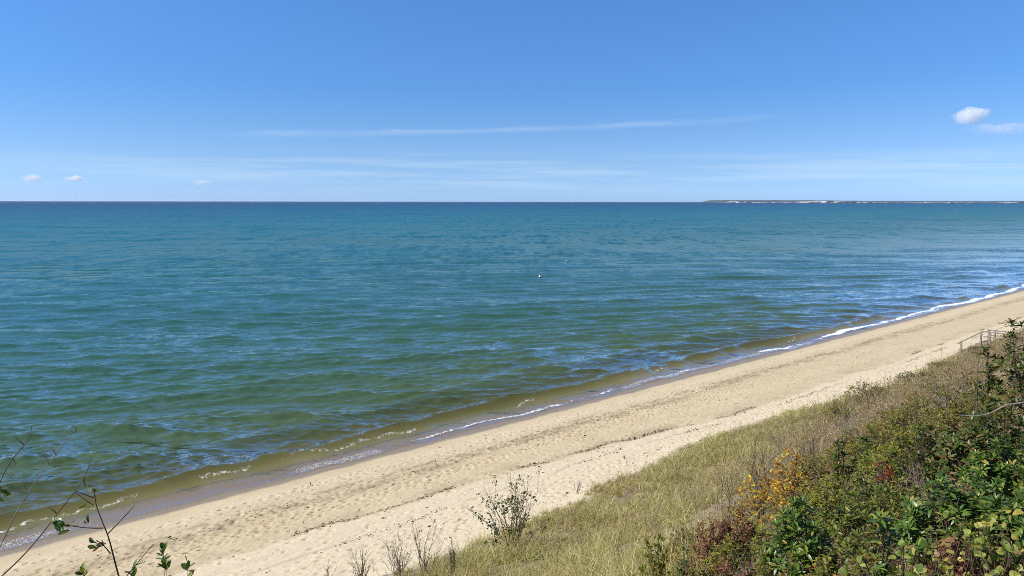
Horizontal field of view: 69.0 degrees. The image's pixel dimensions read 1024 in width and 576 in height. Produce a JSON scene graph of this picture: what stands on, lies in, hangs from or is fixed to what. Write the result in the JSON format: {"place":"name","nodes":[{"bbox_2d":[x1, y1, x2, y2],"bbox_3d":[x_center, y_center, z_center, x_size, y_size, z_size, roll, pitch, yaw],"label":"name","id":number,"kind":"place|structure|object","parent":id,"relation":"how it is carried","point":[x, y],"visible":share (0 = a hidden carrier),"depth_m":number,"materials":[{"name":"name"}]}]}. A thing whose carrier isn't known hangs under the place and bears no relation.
{"place":"outdoors","nodes":[
{"label":"outdoors","id":0,"kind":"place"},
{"bbox_2d":[0,201,1023,549],"bbox_3d":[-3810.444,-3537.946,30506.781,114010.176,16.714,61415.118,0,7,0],"label":"sea","id":1,"kind":"structure","parent":0,"point":[142,339],"depth_m":121.21,"materials":[{"name":"liquid"}]},
{"bbox_2d":[0,283,1023,575],"bbox_3d":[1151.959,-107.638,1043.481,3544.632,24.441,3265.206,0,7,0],"label":"ground","id":2,"kind":"structure","parent":0,"point":[222,509],"depth_m":42.59,"materials":[{"name":"beige sand"}]},
{"bbox_2d":[0,425,31,497],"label":"bare sapling","id":3,"kind":"object","parent":2,"relation":"on","point":[4,491],"visible":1,"depth_m":3.91,"materials":[{"name":"brown plant"}]},
{"bbox_2d":[0,426,77,546],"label":"bare sapling","id":4,"kind":"object","parent":2,"relation":"on","point":[1,499],"visible":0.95,"depth_m":4.13,"materials":[{"name":"brown plant"}]},
{"bbox_2d":[1,461,92,575],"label":"bare sapling","id":5,"kind":"object","parent":2,"relation":"on","point":[58,524],"visible":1,"depth_m":3.77,"materials":[{"name":"brown plant"}]},
{"bbox_2d":[75,562,87,575],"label":"leafy shoot","id":6,"kind":"object","parent":2,"relation":"on","point":[82,572],"visible":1,"depth_m":4.46,"materials":[{"name":"green plant"}]},
{"bbox_2d":[58,477,153,575],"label":"leafy sapling","id":7,"kind":"object","parent":2,"relation":"on","point":[99,544],"visible":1,"depth_m":3.80,"materials":[{"name":"green plant"}]},
{"bbox_2d":[124,559,144,575],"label":"leafy shoot","id":8,"kind":"object","parent":2,"relation":"on","point":[134,571],"visible":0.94,"depth_m":4.84,"materials":[{"name":"green plant"}]},
{"bbox_2d":[156,542,170,575],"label":"leafy shoot","id":9,"kind":"object","parent":2,"relation":"on","point":[164,564],"visible":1,"depth_m":5.46,"materials":[{"name":"green plant"}]},
{"bbox_2d":[181,556,194,575],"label":"leafy shoot","id":10,"kind":"object","parent":2,"relation":"on","point":[186,566],"visible":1,"depth_m":5.66,"materials":[{"name":"green plant"}]},
{"bbox_2d":[347,544,372,575],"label":"bare twigs","id":11,"kind":"object","parent":2,"relation":"on","point":[362,571],"visible":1,"depth_m":26.29,"materials":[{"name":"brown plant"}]},
{"bbox_2d":[377,531,411,575],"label":"bare twigs","id":12,"kind":"object","parent":2,"relation":"on","point":[397,560],"visible":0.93,"depth_m":25.49,"materials":[{"name":"grey plant"}]},
{"bbox_2d":[409,517,442,575],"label":"bare twigs","id":13,"kind":"object","parent":2,"relation":"on","point":[420,553],"visible":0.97,"depth_m":25.00,"materials":[{"name":"brown plant"}]},
{"bbox_2d":[444,534,460,574],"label":"bare twigs","id":14,"kind":"object","parent":2,"relation":"on","point":[453,557],"visible":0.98,"depth_m":24.50,"materials":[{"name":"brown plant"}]},
{"bbox_2d":[466,466,549,549],"bbox_3d":[-0.254,7.760,25.532,3.078,3.130,3.689,0,7,0],"label":"sparse shrub","id":15,"kind":"object","parent":2,"relation":"on","point":[516,528],"visible":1,"depth_m":25.72,"materials":[{"name":"green plant"}]},
{"bbox_2d":[573,478,581,493],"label":"dead stalks","id":16,"kind":"object","parent":2,"relation":"on","point":[578,486],"visible":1,"depth_m":35.19,"materials":[{"name":"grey plant"}]},
{"bbox_2d":[608,522,622,569],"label":"dead stalks","id":17,"kind":"object","parent":2,"relation":"on","point":[617,548],"visible":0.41,"depth_m":15.34,"materials":[{"name":"brown plant"}]},
{"bbox_2d":[637,533,670,575],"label":"upright shrub","id":18,"kind":"object","parent":2,"relation":"on","point":[652,563],"visible":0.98,"depth_m":6.93,"materials":[{"name":"green plant"}]},
{"bbox_2d":[646,517,666,534],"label":"dead stalks","id":19,"kind":"object","parent":2,"relation":"on","point":[655,526],"visible":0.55,"depth_m":20.83,"materials":[{"name":"grey plant"}]},
{"bbox_2d":[659,521,700,563],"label":"autumn bush","id":20,"kind":"object","parent":2,"relation":"on","point":[677,537],"visible":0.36,"depth_m":9.41,"materials":[{"name":"green plant"}]},
{"bbox_2d":[675,545,695,575],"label":"upright shrub","id":21,"kind":"object","parent":2,"relation":"on","point":[679,569],"visible":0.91,"depth_m":6.54,"materials":[{"name":"green plant"}]},
{"bbox_2d":[682,559,709,575],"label":"leafy bush","id":22,"kind":"object","parent":2,"relation":"on","point":[693,570],"visible":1,"depth_m":5.53,"materials":[{"name":"green plant"}]},
{"bbox_2d":[372,327,1023,575],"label":"dry weeds","id":23,"kind":"object","parent":2,"relation":"on","point":[870,413],"visible":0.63,"depth_m":33.51,"materials":[{"name":"brown plant"}]},
{"bbox_2d":[378,332,1023,575],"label":"beach grass","id":24,"kind":"structure","parent":2,"relation":"on","point":[603,563],"depth_m":26.84,"materials":[{"name":"plant"}]},
{"bbox_2d":[688,516,731,575],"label":"autumn bush","id":25,"kind":"object","parent":2,"relation":"on","point":[707,546],"visible":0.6,"depth_m":6.90,"materials":[{"name":"red plant"}]},
{"bbox_2d":[701,554,736,575],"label":"autumn bush","id":26,"kind":"object","parent":2,"relation":"on","point":[724,567],"visible":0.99,"depth_m":5.49,"materials":[{"name":"red plant"}]},
{"bbox_2d":[697,532,743,575],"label":"leafy bush","id":27,"kind":"object","parent":2,"relation":"on","point":[728,545],"visible":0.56,"depth_m":6.11,"materials":[{"name":"green plant"}]},
{"bbox_2d":[715,456,738,521],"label":"dead stalks","id":28,"kind":"object","parent":2,"relation":"on","point":[729,499],"visible":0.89,"depth_m":17.13,"materials":[{"name":"brown plant"}]},
{"bbox_2d":[711,501,772,563],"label":"autumn bush","id":29,"kind":"object","parent":2,"relation":"on","point":[735,531],"visible":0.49,"depth_m":7.20,"materials":[{"name":"red plant"}]},
{"bbox_2d":[727,540,756,575],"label":"twig tangle","id":30,"kind":"object","parent":2,"relation":"on","point":[742,565],"visible":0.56,"depth_m":5.91,"materials":[{"name":"plant"}]},
{"bbox_2d":[735,557,758,575],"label":"leafy bush","id":31,"kind":"object","parent":2,"relation":"on","point":[751,571],"visible":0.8,"depth_m":5.15,"materials":[{"name":"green plant"}]},
{"bbox_2d":[734,523,777,575],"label":"leafy bush","id":32,"kind":"object","parent":2,"relation":"on","point":[751,551],"visible":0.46,"depth_m":6.04,"materials":[{"name":"green plant"}]},
{"bbox_2d":[738,424,778,498],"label":"dead stalks","id":33,"kind":"object","parent":2,"relation":"on","point":[752,472],"visible":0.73,"depth_m":18.16,"materials":[{"name":"brown plant"}]},
{"bbox_2d":[730,463,789,540],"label":"autumn bush","id":34,"kind":"object","parent":2,"relation":"on","point":[763,500],"visible":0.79,"depth_m":8.72,"materials":[{"name":"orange plant"}]},
{"bbox_2d":[753,544,796,575],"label":"leafy bush","id":35,"kind":"object","parent":2,"relation":"on","point":[791,553],"visible":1,"depth_m":4.86,"materials":[{"name":"green plant"}]},
{"bbox_2d":[756,430,793,482],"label":"dead stalks","id":36,"kind":"object","parent":2,"relation":"on","point":[767,459],"visible":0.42,"depth_m":16.56,"materials":[{"name":"grey plant"}]},
{"bbox_2d":[764,447,813,509],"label":"autumn bush","id":37,"kind":"object","parent":2,"relation":"on","point":[792,485],"visible":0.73,"depth_m":9.51,"materials":[{"name":"yellow plant"}]},
{"bbox_2d":[753,494,841,575],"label":"evergreen shrub","id":38,"kind":"object","parent":2,"relation":"on","point":[808,549],"visible":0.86,"depth_m":5.47,"materials":[{"name":"green plant"}]},
{"bbox_2d":[784,449,832,494],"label":"leafy bush","id":39,"kind":"object","parent":2,"relation":"on","point":[808,464],"visible":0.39,"depth_m":10.85,"materials":[{"name":"green plant"}]},
{"bbox_2d":[798,469,825,522],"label":"autumn bush","id":40,"kind":"object","parent":2,"relation":"on","point":[808,484],"visible":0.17,"depth_m":7.91,"materials":[{"name":"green plant"}]},
{"bbox_2d":[796,418,827,461],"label":"dead stalks","id":41,"kind":"object","parent":2,"relation":"on","point":[810,451],"visible":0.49,"depth_m":19.56,"materials":[{"name":"grey plant"}]},
{"bbox_2d":[621,356,1023,575],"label":"dry brush","id":42,"kind":"object","parent":2,"relation":"on","point":[724,512],"visible":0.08,"depth_m":11.21,"materials":[{"name":"plant"}]},
{"bbox_2d":[627,339,1023,575],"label":"leaves","id":43,"kind":"object","parent":2,"relation":"on","point":[769,513],"visible":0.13,"depth_m":9.80,"materials":[{"name":"green plant"}]},
{"bbox_2d":[796,470,856,530],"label":"leafy bush","id":44,"kind":"object","parent":2,"relation":"on","point":[815,502],"visible":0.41,"depth_m":7.14,"materials":[{"name":"green plant"}]},
{"bbox_2d":[802,529,851,575],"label":"rose bush","id":45,"kind":"object","parent":2,"relation":"on","point":[818,568],"visible":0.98,"depth_m":4.72,"materials":[{"name":"green plant"}]},
{"bbox_2d":[822,438,852,499],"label":"evergreen shrub","id":46,"kind":"object","parent":2,"relation":"on","point":[837,464],"visible":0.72,"depth_m":9.10,"materials":[{"name":"green plant"}]},
{"bbox_2d":[819,396,861,424],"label":"rounded bush","id":47,"kind":"object","parent":2,"relation":"on","point":[833,408],"visible":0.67,"depth_m":39.98,"materials":[{"name":"green plant"}]},
{"bbox_2d":[804,486,877,556],"bbox_3d":[2.802,2.007,6.372,0.640,0.678,0.634,0,7,0],"label":"leafy bush","id":48,"kind":"object","parent":2,"relation":"on","point":[840,516],"visible":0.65,"depth_m":6.29,"materials":[{"name":"green plant"}]},
{"bbox_2d":[831,401,859,440],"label":"dead stalks","id":49,"kind":"object","parent":2,"relation":"on","point":[851,419],"visible":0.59,"depth_m":20.62,"materials":[{"name":"grey plant"}]},
{"bbox_2d":[819,427,876,475],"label":"leafy bush","id":50,"kind":"object","parent":2,"relation":"on","point":[843,445],"visible":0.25,"depth_m":11.35,"materials":[{"name":"green plant"}]},
{"bbox_2d":[826,472,879,530],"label":"evergreen shrub","id":51,"kind":"object","parent":2,"relation":"on","point":[862,483],"visible":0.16,"depth_m":7.11,"materials":[{"name":"green plant"}]},
{"bbox_2d":[830,545,883,575],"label":"twig tangle","id":52,"kind":"object","parent":2,"relation":"on","point":[854,562],"visible":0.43,"depth_m":4.94,"materials":[{"name":"red plant"}]},
{"bbox_2d":[829,508,892,575],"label":"leafy bush","id":53,"kind":"object","parent":2,"relation":"on","point":[861,549],"visible":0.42,"depth_m":5.23,"materials":[{"name":"green plant"}]},
{"bbox_2d":[843,427,885,483],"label":"evergreen shrub","id":54,"kind":"object","parent":2,"relation":"on","point":[854,459],"visible":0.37,"depth_m":8.91,"materials":[{"name":"green plant"}]},
{"bbox_2d":[847,552,885,575],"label":"leafy bush","id":55,"kind":"object","parent":2,"relation":"on","point":[872,556],"visible":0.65,"depth_m":4.46,"materials":[{"name":"green plant"}]},
{"bbox_2d":[843,379,890,406],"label":"rounded bush","id":56,"kind":"object","parent":2,"relation":"on","point":[863,391],"visible":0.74,"depth_m":45.07,"materials":[{"name":"green plant"}]},
{"bbox_2d":[837,483,911,546],"bbox_3d":[3.214,1.993,6.566,0.676,0.539,0.680,0,7,0],"label":"leafy bush","id":57,"kind":"object","parent":2,"relation":"on","point":[866,497],"visible":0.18,"depth_m":6.60,"materials":[{"name":"green plant"}]},
{"bbox_2d":[840,416,909,465],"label":"leafy bush","id":58,"kind":"object","parent":2,"relation":"on","point":[849,451],"visible":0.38,"depth_m":10.89,"materials":[{"name":"green plant"}]},
{"bbox_2d":[873,457,896,488],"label":"autumn bush","id":59,"kind":"object","parent":2,"relation":"on","point":[889,474],"visible":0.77,"depth_m":7.55,"materials":[{"name":"red plant"}]},
{"bbox_2d":[863,510,907,575],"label":"evergreen shrub","id":60,"kind":"object","parent":2,"relation":"on","point":[881,517],"visible":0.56,"depth_m":4.93,"materials":[{"name":"green plant"}]},
{"bbox_2d":[849,441,923,497],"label":"leafy bush","id":61,"kind":"object","parent":2,"relation":"on","point":[871,466],"visible":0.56,"depth_m":8.25,"materials":[{"name":"green plant"}]},
{"bbox_2d":[862,410,915,442],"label":"leafy bush","id":62,"kind":"object","parent":2,"relation":"on","point":[866,426],"visible":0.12,"depth_m":12.44,"materials":[{"name":"green plant"}]},
{"bbox_2d":[861,477,935,539],"bbox_3d":[3.223,1.875,6.179,0.572,0.615,0.551,0,7,0],"label":"leafy bush","id":63,"kind":"object","parent":2,"relation":"on","point":[894,507],"visible":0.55,"depth_m":6.10,"materials":[{"name":"green plant"}]},
{"bbox_2d":[873,424,930,481],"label":"leafy bush","id":64,"kind":"object","parent":2,"relation":"on","point":[903,437],"visible":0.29,"depth_m":8.42,"materials":[{"name":"green plant"}]},
{"bbox_2d":[882,539,932,575],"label":"twig tangle","id":65,"kind":"object","parent":2,"relation":"on","point":[900,560],"visible":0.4,"depth_m":4.73,"materials":[{"name":"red plant"}]},
{"bbox_2d":[894,370,926,382],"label":"rounded bush","id":66,"kind":"object","parent":2,"relation":"on","point":[921,375],"visible":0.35,"depth_m":51.15,"materials":[{"name":"green plant"}]},
{"bbox_2d":[874,392,950,455],"bbox_3d":[5.268,1.785,9.663,1.039,0.890,1.044,0,7,0],"label":"leafy bush","id":67,"kind":"object","parent":2,"relation":"on","point":[903,418],"visible":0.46,"depth_m":9.69,"materials":[{"name":"green plant"}]},
{"bbox_2d":[892,462,935,502],"bbox_3d":[3.965,1.932,7.251,0.487,0.626,0.367,0,7,0],"label":"twig tangle","id":68,"kind":"object","parent":2,"relation":"on","point":[915,481],"visible":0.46,"depth_m":7.26,"materials":[{"name":"grey plant"}]},
{"bbox_2d":[888,423,961,500],"bbox_3d":[4.215,1.791,7.546,0.746,0.859,0.724,4,8,28],"label":"evergreen shrub","id":69,"kind":"object","parent":2,"relation":"on","point":[918,453],"visible":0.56,"depth_m":7.51,"materials":[{"name":"green plant"}]},
{"bbox_2d":[894,383,960,424],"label":"leafy bush","id":70,"kind":"object","parent":2,"relation":"on","point":[911,404],"visible":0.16,"depth_m":11.79,"materials":[{"name":"green plant"}]},
{"bbox_2d":[838,482,1023,575],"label":"creeping vine","id":71,"kind":"object","parent":2,"relation":"on","point":[978,545],"visible":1,"depth_m":4.21,"materials":[{"name":"green plant"}]},
{"bbox_2d":[911,403,966,453],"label":"leafy bush","id":72,"kind":"object","parent":2,"relation":"on","point":[941,422],"visible":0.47,"depth_m":8.79,"materials":[{"name":"green plant"}]},
{"bbox_2d":[927,361,959,368],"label":"rounded bush","id":73,"kind":"object","parent":2,"relation":"on","point":[936,364],"visible":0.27,"depth_m":56.61,"materials":[{"name":"green plant"}]},
{"bbox_2d":[887,467,1007,572],"bbox_3d":[3.073,1.626,5.222,0.804,0.810,0.807,0,7,0],"label":"evergreen shrub","id":74,"kind":"object","parent":2,"relation":"on","point":[954,502],"visible":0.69,"depth_m":5.17,"materials":[{"name":"green plant"}]},
{"bbox_2d":[906,363,997,420],"bbox_3d":[6.435,1.627,10.859,1.313,1.119,1.356,0,7,0],"label":"leafy bush","id":75,"kind":"object","parent":2,"relation":"on","point":[944,393],"visible":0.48,"depth_m":10.91,"materials":[{"name":"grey plant"}]},
{"bbox_2d":[927,523,982,575],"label":"autumn bush","id":76,"kind":"object","parent":2,"relation":"on","point":[958,571],"visible":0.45,"depth_m":4.69,"materials":[{"name":"red plant"}]},
{"bbox_2d":[935,378,993,435],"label":"leafy bush","id":77,"kind":"object","parent":2,"relation":"on","point":[968,405],"visible":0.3,"depth_m":9.85,"materials":[{"name":"green plant"}]},
{"bbox_2d":[919,394,1023,491],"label":"evergreen shrub","id":78,"kind":"object","parent":2,"relation":"on","point":[960,446],"visible":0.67,"depth_m":7.05,"materials":[{"name":"green plant"}]},
{"bbox_2d":[962,345,988,355],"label":"rounded bush","id":79,"kind":"object","parent":2,"relation":"on","point":[973,348],"visible":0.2,"depth_m":61.48,"materials":[{"name":"green plant"}]},
{"bbox_2d":[960,451,1000,501],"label":"autumn bush","id":80,"kind":"object","parent":2,"relation":"on","point":[971,476],"visible":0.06,"depth_m":6.25,"materials":[{"name":"plant"}]},
{"bbox_2d":[968,342,1003,439],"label":"evergreen shrub","id":81,"kind":"object","parent":2,"relation":"on","point":[991,377],"visible":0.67,"depth_m":8.05,"materials":[{"name":"green plant"}]},
{"bbox_2d":[954,433,1023,510],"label":"evergreen shrub","id":82,"kind":"object","parent":2,"relation":"on","point":[1005,471],"visible":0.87,"depth_m":6.06,"materials":[{"name":"green plant"}]},
{"bbox_2d":[956,329,1022,353],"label":"beach stairs","id":83,"kind":"structure","parent":2,"relation":"on","point":[988,337],"depth_m":66.55,"materials":[{"name":"grey wood"}]},
{"bbox_2d":[957,487,1023,572],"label":"evergreen shrub","id":84,"kind":"object","parent":2,"relation":"on","point":[1016,527],"visible":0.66,"depth_m":4.79,"materials":[{"name":"green plant"}]},
{"bbox_2d":[978,318,1023,439],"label":"evergreen shrub","id":85,"kind":"object","parent":2,"relation":"on","point":[1014,366],"visible":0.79,"depth_m":7.84,"materials":[{"name":"green plant"}]},
{"bbox_2d":[0,0,1023,201],"label":"sky","id":86,"kind":"structure","parent":0,"point":[101,100],"materials":[{"name":"blue"}]},
{"bbox_2d":[39,312,1019,575],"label":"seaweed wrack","id":87,"kind":"object","parent":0,"point":[529,464],"visible":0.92,"depth_m":42.34,"materials":[{"name":"brown plant"}]},
{"bbox_2d":[697,200,1023,202],"bbox_3d":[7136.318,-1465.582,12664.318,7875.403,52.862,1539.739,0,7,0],"label":"headland","id":88,"kind":"structure","parent":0,"point":[716,201],"depth_m":12016.89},
{"bbox_2d":[724,201,1023,202],"bbox_3d":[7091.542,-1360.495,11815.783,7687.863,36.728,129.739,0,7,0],"label":"dune cliffs","id":89,"kind":"structure","parent":0,"point":[832,202],"depth_m":11778.98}
]}

